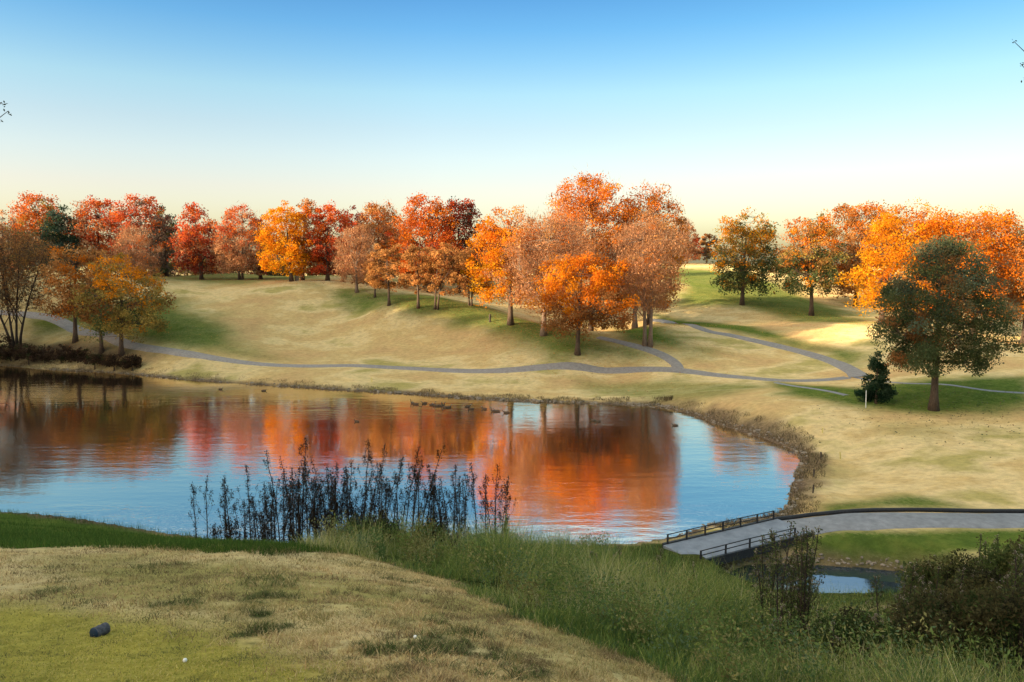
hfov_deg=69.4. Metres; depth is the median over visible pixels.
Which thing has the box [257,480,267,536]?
weed stalk
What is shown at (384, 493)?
weed stalk
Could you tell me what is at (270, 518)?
weed stalk
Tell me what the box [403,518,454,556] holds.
bush
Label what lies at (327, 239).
maple tree
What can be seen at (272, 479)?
weed stalk
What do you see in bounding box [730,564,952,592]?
creek water
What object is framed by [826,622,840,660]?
seeding weed
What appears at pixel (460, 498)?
weed stalk
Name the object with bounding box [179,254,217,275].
shrub
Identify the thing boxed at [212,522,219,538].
weed stalk
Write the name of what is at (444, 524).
weed stalk
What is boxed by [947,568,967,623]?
seeding weed
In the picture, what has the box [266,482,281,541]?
weed stalk
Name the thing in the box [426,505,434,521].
weed stalk
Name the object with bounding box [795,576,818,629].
seeding weed
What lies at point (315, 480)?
weed stalk
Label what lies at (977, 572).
seeding weed
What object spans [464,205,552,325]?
maple tree
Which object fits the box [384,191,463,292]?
tree
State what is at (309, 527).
weed stalk
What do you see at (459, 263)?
oak tree
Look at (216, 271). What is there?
tree
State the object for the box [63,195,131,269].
tree
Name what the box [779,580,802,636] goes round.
seeding weed
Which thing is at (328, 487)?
weed stalk
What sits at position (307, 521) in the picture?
weed stalk
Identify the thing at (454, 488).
weed stalk
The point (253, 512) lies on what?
weed stalk
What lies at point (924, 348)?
oak tree
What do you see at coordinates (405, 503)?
weed stalk
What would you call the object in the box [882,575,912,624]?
seeding weed
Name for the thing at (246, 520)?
weed stalk
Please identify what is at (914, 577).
seeding weed
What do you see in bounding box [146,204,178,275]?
tree
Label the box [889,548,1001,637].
bush
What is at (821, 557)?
pool stones
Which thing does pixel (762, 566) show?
seeding weed
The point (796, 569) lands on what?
seeding weed
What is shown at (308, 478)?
weed stalk
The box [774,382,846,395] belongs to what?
path
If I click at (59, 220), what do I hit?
tree
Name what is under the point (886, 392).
juniper bush
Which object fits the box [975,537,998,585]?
seeding weed
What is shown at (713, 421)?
shore stones
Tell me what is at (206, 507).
weed stalk
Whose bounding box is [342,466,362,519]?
weed stalk
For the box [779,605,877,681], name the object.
bush
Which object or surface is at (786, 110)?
sky
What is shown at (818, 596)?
seeding weed
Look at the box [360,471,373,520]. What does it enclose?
weed stalk
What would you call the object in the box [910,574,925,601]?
seeding weed
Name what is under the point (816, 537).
seeding weed
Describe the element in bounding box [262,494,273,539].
weed stalk
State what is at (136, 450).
water
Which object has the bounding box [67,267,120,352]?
young tree
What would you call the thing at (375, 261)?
oak tree
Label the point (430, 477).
weed stalk
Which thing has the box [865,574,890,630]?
seeding weed
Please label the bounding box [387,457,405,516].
weed stalk
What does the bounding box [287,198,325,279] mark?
tree
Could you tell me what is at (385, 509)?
weed stalk
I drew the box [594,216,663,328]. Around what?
tree
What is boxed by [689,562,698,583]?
seeding weed
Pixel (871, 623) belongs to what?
bush
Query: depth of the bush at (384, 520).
23.76 m
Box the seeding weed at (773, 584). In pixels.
[760,551,784,636]
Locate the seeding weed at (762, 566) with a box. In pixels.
[748,534,778,620]
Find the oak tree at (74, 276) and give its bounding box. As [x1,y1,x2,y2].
[33,242,121,342]
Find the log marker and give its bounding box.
[89,622,110,637]
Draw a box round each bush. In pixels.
[330,511,407,554]
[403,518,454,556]
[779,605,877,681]
[854,350,898,403]
[859,612,905,657]
[861,579,1017,681]
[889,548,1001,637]
[941,582,1023,681]
[955,535,1023,671]
[991,529,1023,662]
[996,542,1023,677]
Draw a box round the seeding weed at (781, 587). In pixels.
[769,570,801,644]
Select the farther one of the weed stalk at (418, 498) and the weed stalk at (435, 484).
the weed stalk at (418, 498)
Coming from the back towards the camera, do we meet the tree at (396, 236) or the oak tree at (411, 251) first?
the tree at (396, 236)
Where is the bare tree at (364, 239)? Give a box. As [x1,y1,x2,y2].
[330,222,379,292]
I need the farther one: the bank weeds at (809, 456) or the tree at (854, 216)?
the tree at (854, 216)
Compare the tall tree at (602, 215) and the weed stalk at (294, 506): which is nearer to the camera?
the weed stalk at (294, 506)
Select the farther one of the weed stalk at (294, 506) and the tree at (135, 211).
the tree at (135, 211)
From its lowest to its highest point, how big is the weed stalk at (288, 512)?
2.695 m
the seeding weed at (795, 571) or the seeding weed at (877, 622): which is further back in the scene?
the seeding weed at (795, 571)
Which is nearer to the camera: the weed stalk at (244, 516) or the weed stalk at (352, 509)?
the weed stalk at (352, 509)
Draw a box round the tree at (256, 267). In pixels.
[247,214,275,278]
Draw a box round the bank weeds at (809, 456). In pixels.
[0,359,827,527]
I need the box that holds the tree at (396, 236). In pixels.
[372,215,415,276]
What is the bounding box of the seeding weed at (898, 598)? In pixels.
[886,590,906,629]
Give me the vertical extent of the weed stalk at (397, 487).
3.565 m
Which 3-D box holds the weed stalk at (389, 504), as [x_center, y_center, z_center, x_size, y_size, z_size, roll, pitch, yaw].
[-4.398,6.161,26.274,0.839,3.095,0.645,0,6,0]
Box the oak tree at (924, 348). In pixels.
[865,232,1023,411]
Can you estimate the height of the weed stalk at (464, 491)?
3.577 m
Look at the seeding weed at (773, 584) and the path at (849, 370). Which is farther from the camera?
the path at (849, 370)
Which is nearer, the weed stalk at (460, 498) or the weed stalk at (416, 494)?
the weed stalk at (416, 494)
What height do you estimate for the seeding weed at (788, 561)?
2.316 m
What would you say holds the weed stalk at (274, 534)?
on the ground at (890, 463)
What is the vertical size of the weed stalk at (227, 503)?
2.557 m
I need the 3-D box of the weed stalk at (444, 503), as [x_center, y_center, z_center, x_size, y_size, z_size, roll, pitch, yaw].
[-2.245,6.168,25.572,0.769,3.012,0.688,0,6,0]
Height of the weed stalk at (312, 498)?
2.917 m
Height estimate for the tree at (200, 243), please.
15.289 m
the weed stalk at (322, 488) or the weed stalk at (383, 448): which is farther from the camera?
the weed stalk at (383, 448)
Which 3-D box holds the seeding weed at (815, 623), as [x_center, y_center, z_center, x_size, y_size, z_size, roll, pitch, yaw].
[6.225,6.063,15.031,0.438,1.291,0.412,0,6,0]
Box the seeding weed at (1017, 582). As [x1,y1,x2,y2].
[1006,530,1023,674]
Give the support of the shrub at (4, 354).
on the ground at (890, 463)
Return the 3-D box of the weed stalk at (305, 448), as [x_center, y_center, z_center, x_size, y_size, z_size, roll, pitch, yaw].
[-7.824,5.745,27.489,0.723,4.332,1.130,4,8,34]
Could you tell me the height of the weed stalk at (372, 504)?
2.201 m
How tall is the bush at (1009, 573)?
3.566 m
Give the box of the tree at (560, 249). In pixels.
[495,204,614,335]
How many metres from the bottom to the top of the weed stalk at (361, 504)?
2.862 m
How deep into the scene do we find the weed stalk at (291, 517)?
26.35 m
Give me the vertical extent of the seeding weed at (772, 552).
2.866 m
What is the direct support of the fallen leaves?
on the ground at (890, 463)
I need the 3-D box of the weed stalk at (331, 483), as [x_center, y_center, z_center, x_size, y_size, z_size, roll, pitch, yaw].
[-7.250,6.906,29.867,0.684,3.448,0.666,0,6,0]
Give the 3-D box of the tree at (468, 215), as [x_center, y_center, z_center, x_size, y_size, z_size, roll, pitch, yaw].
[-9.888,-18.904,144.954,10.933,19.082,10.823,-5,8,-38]
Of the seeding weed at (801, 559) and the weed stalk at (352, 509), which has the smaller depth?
the seeding weed at (801, 559)
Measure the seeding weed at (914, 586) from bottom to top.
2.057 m
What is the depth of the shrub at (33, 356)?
103.60 m
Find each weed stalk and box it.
[188,482,200,537]
[195,475,214,539]
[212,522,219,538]
[216,477,236,537]
[216,524,224,537]
[217,491,234,539]
[219,475,236,531]
[225,518,234,539]
[233,504,243,537]
[236,464,260,538]
[239,499,251,529]
[240,510,250,536]
[246,526,255,539]
[248,493,263,539]
[248,510,257,537]
[249,494,262,538]
[255,512,270,539]
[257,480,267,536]
[259,502,269,541]
[261,450,285,540]
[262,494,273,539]
[265,478,284,538]
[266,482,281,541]
[266,500,277,540]
[266,510,274,541]
[273,473,291,542]
[278,456,296,538]
[279,499,293,541]
[282,466,307,542]
[282,481,295,542]
[282,486,298,540]
[291,466,303,536]
[292,479,305,542]
[292,505,301,541]
[294,438,313,540]
[294,463,315,536]
[295,470,311,541]
[298,460,328,541]
[301,503,311,539]
[304,476,319,534]
[304,515,313,541]
[307,480,323,541]
[308,483,324,534]
[308,500,323,538]
[310,497,318,539]
[311,462,332,535]
[318,465,344,530]
[323,461,342,505]
[324,474,344,526]
[325,482,343,531]
[325,507,337,539]
[326,470,338,514]
[330,475,340,531]
[338,483,349,528]
[339,485,348,525]
[340,477,353,524]
[341,456,362,524]
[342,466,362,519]
[344,490,349,521]
[348,504,362,520]
[353,487,368,521]
[354,444,387,515]
[356,439,381,522]
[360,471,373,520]
[365,461,389,525]
[365,493,375,518]
[366,475,379,516]
[370,462,389,520]
[373,476,393,518]
[377,473,398,517]
[380,491,392,518]
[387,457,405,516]
[388,469,401,526]
[392,446,420,533]
[396,484,411,528]
[399,456,427,529]
[403,460,424,532]
[405,472,428,521]
[410,442,447,522]
[416,472,436,523]
[425,483,437,534]
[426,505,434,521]
[427,482,449,549]
[429,476,443,528]
[432,520,441,553]
[436,486,447,521]
[438,477,456,539]
[439,510,449,545]
[445,464,465,546]
[447,473,467,533]
[449,492,462,535]
[450,476,467,533]
[453,475,473,542]
[455,477,472,533]
[456,511,463,538]
[460,462,478,533]
[476,474,496,532]
[481,463,510,528]
[481,492,501,533]
[492,482,511,534]
[496,476,517,535]
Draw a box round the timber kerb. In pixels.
[776,508,1023,519]
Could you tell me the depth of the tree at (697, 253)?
205.10 m
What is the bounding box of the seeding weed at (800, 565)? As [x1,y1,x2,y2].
[783,530,815,632]
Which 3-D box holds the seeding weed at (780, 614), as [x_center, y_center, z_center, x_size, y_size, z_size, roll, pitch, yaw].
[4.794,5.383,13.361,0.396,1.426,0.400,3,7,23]
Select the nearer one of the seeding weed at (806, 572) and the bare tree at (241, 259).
the seeding weed at (806, 572)
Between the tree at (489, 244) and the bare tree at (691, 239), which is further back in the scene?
the bare tree at (691, 239)
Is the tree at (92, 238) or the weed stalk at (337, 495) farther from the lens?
the tree at (92, 238)
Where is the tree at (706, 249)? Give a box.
[697,233,718,262]
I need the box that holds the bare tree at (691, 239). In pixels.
[666,217,698,262]
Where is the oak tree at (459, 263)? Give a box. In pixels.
[419,242,469,309]
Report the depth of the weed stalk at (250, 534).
28.12 m
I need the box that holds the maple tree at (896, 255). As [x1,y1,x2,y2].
[830,197,965,323]
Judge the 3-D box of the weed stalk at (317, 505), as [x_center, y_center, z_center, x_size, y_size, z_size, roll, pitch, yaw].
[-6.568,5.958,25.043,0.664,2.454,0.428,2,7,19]
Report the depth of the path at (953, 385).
69.02 m
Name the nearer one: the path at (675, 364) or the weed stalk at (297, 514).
the weed stalk at (297, 514)
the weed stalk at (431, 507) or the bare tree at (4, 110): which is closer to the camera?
the bare tree at (4, 110)
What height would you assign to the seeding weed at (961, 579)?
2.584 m
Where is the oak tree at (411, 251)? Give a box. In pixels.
[398,243,435,308]
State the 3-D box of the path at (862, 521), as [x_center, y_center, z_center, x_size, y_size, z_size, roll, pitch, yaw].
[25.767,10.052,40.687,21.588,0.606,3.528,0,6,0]
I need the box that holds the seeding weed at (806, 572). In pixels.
[796,536,815,624]
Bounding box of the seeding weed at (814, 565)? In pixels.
[787,553,816,633]
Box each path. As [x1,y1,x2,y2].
[0,310,850,381]
[597,336,683,371]
[653,319,867,377]
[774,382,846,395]
[782,512,1023,534]
[853,377,1023,393]
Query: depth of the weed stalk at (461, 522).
31.04 m
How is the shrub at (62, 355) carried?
on the ground at (890, 463)
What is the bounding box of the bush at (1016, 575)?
[996,542,1023,677]
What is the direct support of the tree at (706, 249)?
on the ground at (890, 463)
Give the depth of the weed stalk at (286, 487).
26.85 m
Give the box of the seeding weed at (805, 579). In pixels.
[786,525,818,629]
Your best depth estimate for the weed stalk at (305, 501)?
29.18 m
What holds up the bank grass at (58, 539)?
on the ground at (890, 463)
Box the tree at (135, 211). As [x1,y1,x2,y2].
[106,193,174,276]
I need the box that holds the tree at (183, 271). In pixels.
[169,229,208,275]
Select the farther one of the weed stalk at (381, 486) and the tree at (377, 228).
the tree at (377, 228)
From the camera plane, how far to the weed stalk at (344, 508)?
30.40 m
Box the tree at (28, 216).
[6,190,74,271]
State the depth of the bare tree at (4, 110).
10.34 m
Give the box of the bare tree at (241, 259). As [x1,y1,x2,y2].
[205,201,272,279]
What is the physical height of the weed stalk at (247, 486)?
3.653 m
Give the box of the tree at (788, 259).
[773,213,853,315]
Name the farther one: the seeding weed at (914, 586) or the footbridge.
the footbridge
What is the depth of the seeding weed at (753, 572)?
15.84 m
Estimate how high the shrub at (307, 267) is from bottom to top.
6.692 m
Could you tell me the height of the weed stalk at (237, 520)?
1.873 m
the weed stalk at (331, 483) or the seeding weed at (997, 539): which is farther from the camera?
the weed stalk at (331, 483)
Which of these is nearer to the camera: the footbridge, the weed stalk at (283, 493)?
the weed stalk at (283, 493)
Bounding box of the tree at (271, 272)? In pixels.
[256,233,291,275]
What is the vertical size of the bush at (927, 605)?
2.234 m
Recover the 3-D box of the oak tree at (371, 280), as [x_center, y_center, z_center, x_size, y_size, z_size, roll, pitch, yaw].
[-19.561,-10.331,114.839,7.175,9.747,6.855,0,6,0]
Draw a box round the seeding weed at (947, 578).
[935,562,954,623]
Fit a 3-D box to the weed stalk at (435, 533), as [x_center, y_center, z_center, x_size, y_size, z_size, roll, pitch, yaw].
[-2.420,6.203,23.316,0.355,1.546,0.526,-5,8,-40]
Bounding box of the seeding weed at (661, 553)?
[652,548,664,579]
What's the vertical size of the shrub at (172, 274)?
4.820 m
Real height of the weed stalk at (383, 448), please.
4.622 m
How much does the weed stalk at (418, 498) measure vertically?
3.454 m
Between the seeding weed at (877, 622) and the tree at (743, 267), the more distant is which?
the tree at (743, 267)
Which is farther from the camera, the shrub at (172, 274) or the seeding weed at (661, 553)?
the shrub at (172, 274)
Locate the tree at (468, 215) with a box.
[434,196,485,292]
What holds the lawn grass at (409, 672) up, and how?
on the ground at (890, 463)
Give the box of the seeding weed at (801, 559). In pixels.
[783,529,819,639]
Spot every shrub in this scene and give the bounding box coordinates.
[0,333,12,358]
[0,345,26,360]
[11,343,42,364]
[26,344,57,362]
[38,344,77,362]
[65,347,91,362]
[78,353,104,369]
[97,354,122,370]
[119,353,142,370]
[139,262,169,275]
[157,262,188,275]
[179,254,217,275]
[273,262,293,275]
[293,260,322,275]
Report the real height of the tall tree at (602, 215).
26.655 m
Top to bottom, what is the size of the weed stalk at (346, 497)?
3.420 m
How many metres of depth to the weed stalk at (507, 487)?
25.10 m
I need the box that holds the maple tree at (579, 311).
[530,249,640,355]
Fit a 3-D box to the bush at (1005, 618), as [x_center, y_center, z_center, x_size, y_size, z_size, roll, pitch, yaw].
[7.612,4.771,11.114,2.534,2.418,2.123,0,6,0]
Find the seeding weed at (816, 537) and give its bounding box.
[790,528,826,629]
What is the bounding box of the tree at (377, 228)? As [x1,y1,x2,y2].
[351,199,406,279]
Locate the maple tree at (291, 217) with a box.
[254,200,312,281]
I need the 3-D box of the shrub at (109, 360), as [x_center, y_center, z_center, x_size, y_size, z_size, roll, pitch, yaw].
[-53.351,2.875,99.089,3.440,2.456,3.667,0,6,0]
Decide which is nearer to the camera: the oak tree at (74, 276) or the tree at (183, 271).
the oak tree at (74, 276)
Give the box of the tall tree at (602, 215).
[542,165,649,330]
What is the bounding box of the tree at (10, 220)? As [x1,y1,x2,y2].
[0,209,33,276]
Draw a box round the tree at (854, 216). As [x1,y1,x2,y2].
[806,200,909,305]
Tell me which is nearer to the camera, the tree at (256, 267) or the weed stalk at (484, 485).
the weed stalk at (484, 485)
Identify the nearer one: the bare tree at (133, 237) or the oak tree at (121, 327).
the oak tree at (121, 327)
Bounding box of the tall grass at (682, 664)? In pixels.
[289,502,1023,681]
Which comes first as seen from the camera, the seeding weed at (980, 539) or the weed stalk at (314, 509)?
the seeding weed at (980, 539)
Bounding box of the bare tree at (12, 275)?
[0,212,67,347]
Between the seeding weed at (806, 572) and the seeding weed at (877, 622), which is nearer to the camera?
the seeding weed at (877, 622)
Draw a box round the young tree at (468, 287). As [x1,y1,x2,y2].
[450,247,495,305]
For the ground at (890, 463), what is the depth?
73.12 m
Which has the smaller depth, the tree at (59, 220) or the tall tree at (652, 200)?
the tall tree at (652, 200)
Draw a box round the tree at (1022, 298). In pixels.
[977,226,1023,343]
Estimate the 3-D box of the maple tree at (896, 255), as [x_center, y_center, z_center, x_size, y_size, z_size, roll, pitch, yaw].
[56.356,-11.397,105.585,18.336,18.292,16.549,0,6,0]
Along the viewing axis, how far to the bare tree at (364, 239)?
126.36 m
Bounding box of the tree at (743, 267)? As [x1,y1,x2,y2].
[706,206,785,304]
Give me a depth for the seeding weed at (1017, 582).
12.94 m
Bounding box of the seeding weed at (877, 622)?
[867,612,887,658]
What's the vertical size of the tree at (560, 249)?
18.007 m
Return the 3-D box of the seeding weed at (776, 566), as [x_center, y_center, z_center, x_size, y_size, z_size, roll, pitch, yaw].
[5.471,5.223,15.224,0.508,2.773,0.639,5,8,40]
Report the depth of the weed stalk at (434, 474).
27.59 m
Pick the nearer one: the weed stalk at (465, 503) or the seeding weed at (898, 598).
the seeding weed at (898, 598)
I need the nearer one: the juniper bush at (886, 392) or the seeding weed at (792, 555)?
the seeding weed at (792, 555)
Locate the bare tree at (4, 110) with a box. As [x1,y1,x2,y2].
[0,101,11,121]
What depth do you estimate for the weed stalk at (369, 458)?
27.72 m
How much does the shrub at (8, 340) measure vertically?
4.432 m
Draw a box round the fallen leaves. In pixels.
[24,263,1022,457]
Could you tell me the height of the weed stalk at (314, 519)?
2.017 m
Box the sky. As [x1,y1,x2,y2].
[0,0,1023,265]
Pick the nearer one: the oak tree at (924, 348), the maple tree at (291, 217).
the oak tree at (924, 348)
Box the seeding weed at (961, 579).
[945,567,970,630]
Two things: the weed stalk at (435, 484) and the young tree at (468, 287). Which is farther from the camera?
the young tree at (468, 287)
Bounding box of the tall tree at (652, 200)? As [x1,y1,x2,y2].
[605,181,689,324]
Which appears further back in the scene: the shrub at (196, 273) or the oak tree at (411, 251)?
the shrub at (196, 273)
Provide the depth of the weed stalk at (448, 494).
30.00 m
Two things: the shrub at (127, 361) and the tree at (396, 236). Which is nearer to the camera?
the shrub at (127, 361)
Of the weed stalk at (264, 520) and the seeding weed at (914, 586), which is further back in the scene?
the weed stalk at (264, 520)
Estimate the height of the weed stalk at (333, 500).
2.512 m
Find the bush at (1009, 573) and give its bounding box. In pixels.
[991,529,1023,662]
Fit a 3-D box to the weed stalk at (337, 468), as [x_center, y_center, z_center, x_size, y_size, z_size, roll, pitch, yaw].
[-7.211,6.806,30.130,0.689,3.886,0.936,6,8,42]
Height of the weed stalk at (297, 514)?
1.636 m
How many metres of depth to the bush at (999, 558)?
14.26 m
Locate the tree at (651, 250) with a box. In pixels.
[607,204,688,347]
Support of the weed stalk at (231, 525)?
on the ground at (890, 463)
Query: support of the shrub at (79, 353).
on the ground at (890, 463)
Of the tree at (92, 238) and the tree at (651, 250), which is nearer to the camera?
the tree at (651, 250)
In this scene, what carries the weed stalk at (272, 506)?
on the ground at (890, 463)
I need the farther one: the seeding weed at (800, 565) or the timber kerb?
the timber kerb
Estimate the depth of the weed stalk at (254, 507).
27.02 m
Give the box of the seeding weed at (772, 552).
[759,528,794,626]
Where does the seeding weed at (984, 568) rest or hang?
on the ground at (890, 463)
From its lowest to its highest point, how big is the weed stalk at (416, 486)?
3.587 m
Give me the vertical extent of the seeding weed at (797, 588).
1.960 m
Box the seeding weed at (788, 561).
[783,556,797,641]
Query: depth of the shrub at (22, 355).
103.89 m
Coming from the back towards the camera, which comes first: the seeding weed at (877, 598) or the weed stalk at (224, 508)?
the weed stalk at (224, 508)
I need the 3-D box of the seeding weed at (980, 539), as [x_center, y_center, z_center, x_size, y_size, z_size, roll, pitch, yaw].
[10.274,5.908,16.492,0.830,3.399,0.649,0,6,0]
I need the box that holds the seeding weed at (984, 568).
[978,553,992,581]
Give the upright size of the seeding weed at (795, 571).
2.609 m
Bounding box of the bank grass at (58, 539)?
[0,508,341,555]
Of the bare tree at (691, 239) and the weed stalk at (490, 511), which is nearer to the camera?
the weed stalk at (490, 511)
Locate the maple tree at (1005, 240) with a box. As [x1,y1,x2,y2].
[888,204,1023,337]
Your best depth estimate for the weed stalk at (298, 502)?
27.46 m
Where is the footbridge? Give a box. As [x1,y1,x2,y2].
[662,510,811,564]
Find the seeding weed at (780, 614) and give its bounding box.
[766,602,786,663]
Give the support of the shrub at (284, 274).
on the ground at (890, 463)
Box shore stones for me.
[50,368,807,535]
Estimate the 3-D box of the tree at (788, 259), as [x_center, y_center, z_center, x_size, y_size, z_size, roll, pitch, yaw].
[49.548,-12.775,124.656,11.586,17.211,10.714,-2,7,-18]
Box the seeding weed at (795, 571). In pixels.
[785,545,810,604]
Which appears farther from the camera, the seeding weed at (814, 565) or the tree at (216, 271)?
the tree at (216, 271)
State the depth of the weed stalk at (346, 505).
29.63 m
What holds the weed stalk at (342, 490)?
on the ground at (890, 463)
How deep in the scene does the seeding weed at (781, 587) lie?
15.46 m
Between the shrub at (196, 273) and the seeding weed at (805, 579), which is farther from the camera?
the shrub at (196, 273)
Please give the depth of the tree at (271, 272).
169.02 m
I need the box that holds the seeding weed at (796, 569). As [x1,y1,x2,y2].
[786,531,824,626]
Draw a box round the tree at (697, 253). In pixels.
[679,226,703,263]
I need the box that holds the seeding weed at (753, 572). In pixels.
[749,550,773,647]
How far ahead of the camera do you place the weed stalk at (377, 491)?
27.14 m
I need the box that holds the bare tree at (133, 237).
[107,224,162,276]
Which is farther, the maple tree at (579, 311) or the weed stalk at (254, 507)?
the maple tree at (579, 311)
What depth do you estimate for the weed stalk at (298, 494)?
30.25 m
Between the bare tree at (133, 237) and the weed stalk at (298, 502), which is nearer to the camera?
the weed stalk at (298, 502)
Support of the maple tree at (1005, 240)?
on the ground at (890, 463)
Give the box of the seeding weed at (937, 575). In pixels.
[922,564,949,613]
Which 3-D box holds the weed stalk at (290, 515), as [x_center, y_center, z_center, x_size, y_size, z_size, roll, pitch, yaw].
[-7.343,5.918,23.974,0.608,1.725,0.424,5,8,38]
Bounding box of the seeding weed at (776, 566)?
[761,531,790,649]
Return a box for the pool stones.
[722,553,942,572]
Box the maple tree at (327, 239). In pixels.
[304,199,353,280]
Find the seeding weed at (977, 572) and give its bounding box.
[969,548,993,584]
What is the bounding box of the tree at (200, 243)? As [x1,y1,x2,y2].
[167,201,225,279]
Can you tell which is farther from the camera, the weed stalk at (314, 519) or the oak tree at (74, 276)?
the oak tree at (74, 276)
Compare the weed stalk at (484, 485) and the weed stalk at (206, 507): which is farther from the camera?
the weed stalk at (206, 507)
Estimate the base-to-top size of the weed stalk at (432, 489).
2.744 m
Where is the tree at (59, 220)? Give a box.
[37,204,85,274]
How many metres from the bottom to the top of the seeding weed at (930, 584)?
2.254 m
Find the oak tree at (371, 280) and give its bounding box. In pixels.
[364,243,410,305]
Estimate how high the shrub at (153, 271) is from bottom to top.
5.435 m
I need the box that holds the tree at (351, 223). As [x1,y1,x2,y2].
[338,205,369,276]
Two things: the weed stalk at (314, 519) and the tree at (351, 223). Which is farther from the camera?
the tree at (351, 223)
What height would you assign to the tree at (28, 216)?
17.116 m
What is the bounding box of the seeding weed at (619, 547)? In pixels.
[612,544,622,567]
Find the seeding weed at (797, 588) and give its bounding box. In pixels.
[792,578,808,627]
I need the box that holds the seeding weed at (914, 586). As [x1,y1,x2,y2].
[905,585,920,638]
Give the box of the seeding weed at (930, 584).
[919,581,940,612]
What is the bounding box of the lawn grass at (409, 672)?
[0,543,697,681]
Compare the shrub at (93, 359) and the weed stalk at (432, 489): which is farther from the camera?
the shrub at (93, 359)
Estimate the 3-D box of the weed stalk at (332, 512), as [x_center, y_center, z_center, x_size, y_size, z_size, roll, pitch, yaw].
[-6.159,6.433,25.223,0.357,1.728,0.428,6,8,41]
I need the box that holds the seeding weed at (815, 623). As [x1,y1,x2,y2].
[805,613,819,634]
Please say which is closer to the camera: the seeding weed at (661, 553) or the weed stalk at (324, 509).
the seeding weed at (661, 553)
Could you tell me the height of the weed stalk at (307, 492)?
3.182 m
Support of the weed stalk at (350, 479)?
on the ground at (890, 463)
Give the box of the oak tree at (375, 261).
[361,254,394,297]
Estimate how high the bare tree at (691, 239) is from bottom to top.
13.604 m
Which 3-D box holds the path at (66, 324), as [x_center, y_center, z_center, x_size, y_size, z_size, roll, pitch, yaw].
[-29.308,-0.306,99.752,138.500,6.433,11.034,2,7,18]
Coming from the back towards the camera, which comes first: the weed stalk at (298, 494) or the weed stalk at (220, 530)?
the weed stalk at (298, 494)
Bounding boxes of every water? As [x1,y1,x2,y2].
[0,366,799,544]
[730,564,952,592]
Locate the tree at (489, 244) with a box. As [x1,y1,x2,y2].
[472,224,507,275]
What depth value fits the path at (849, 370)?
95.58 m
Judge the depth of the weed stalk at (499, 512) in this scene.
25.57 m
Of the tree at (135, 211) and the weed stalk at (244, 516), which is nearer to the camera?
the weed stalk at (244, 516)
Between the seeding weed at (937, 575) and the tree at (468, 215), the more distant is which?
the tree at (468, 215)
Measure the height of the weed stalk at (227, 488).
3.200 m
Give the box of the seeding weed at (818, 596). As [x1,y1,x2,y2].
[800,572,823,635]
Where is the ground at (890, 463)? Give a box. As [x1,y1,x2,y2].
[0,263,1023,681]
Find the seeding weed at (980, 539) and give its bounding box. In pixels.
[968,530,990,566]
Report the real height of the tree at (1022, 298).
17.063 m
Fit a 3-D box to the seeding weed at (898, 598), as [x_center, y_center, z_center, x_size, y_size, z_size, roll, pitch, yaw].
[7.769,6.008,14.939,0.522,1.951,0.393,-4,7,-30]
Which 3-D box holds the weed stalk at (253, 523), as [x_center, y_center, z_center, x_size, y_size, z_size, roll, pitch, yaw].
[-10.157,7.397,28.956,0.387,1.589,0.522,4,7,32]
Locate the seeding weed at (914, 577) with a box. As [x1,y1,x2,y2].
[893,564,922,607]
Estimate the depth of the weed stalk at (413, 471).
30.53 m
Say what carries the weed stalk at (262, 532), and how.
on the ground at (890, 463)
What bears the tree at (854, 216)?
on the ground at (890, 463)
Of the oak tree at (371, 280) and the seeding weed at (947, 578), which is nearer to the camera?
the seeding weed at (947, 578)
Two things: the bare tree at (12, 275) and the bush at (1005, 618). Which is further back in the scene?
the bare tree at (12, 275)
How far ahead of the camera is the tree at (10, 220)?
168.38 m
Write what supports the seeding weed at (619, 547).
on the ground at (890, 463)
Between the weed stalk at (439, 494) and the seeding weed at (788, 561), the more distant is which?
the weed stalk at (439, 494)
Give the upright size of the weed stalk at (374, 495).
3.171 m
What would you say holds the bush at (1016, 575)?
on the ground at (890, 463)
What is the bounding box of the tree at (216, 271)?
[206,225,246,273]
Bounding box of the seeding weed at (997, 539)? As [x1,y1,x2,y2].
[990,534,1002,556]
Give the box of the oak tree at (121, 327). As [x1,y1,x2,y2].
[71,252,177,355]
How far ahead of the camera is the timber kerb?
42.34 m
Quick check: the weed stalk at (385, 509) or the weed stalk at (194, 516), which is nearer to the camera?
the weed stalk at (385, 509)
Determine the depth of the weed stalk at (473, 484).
28.69 m
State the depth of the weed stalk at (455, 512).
30.80 m
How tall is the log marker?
0.142 m
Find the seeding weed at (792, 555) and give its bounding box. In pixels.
[777,520,799,626]
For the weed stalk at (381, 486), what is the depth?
25.54 m
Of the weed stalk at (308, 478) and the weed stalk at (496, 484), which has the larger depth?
the weed stalk at (496, 484)

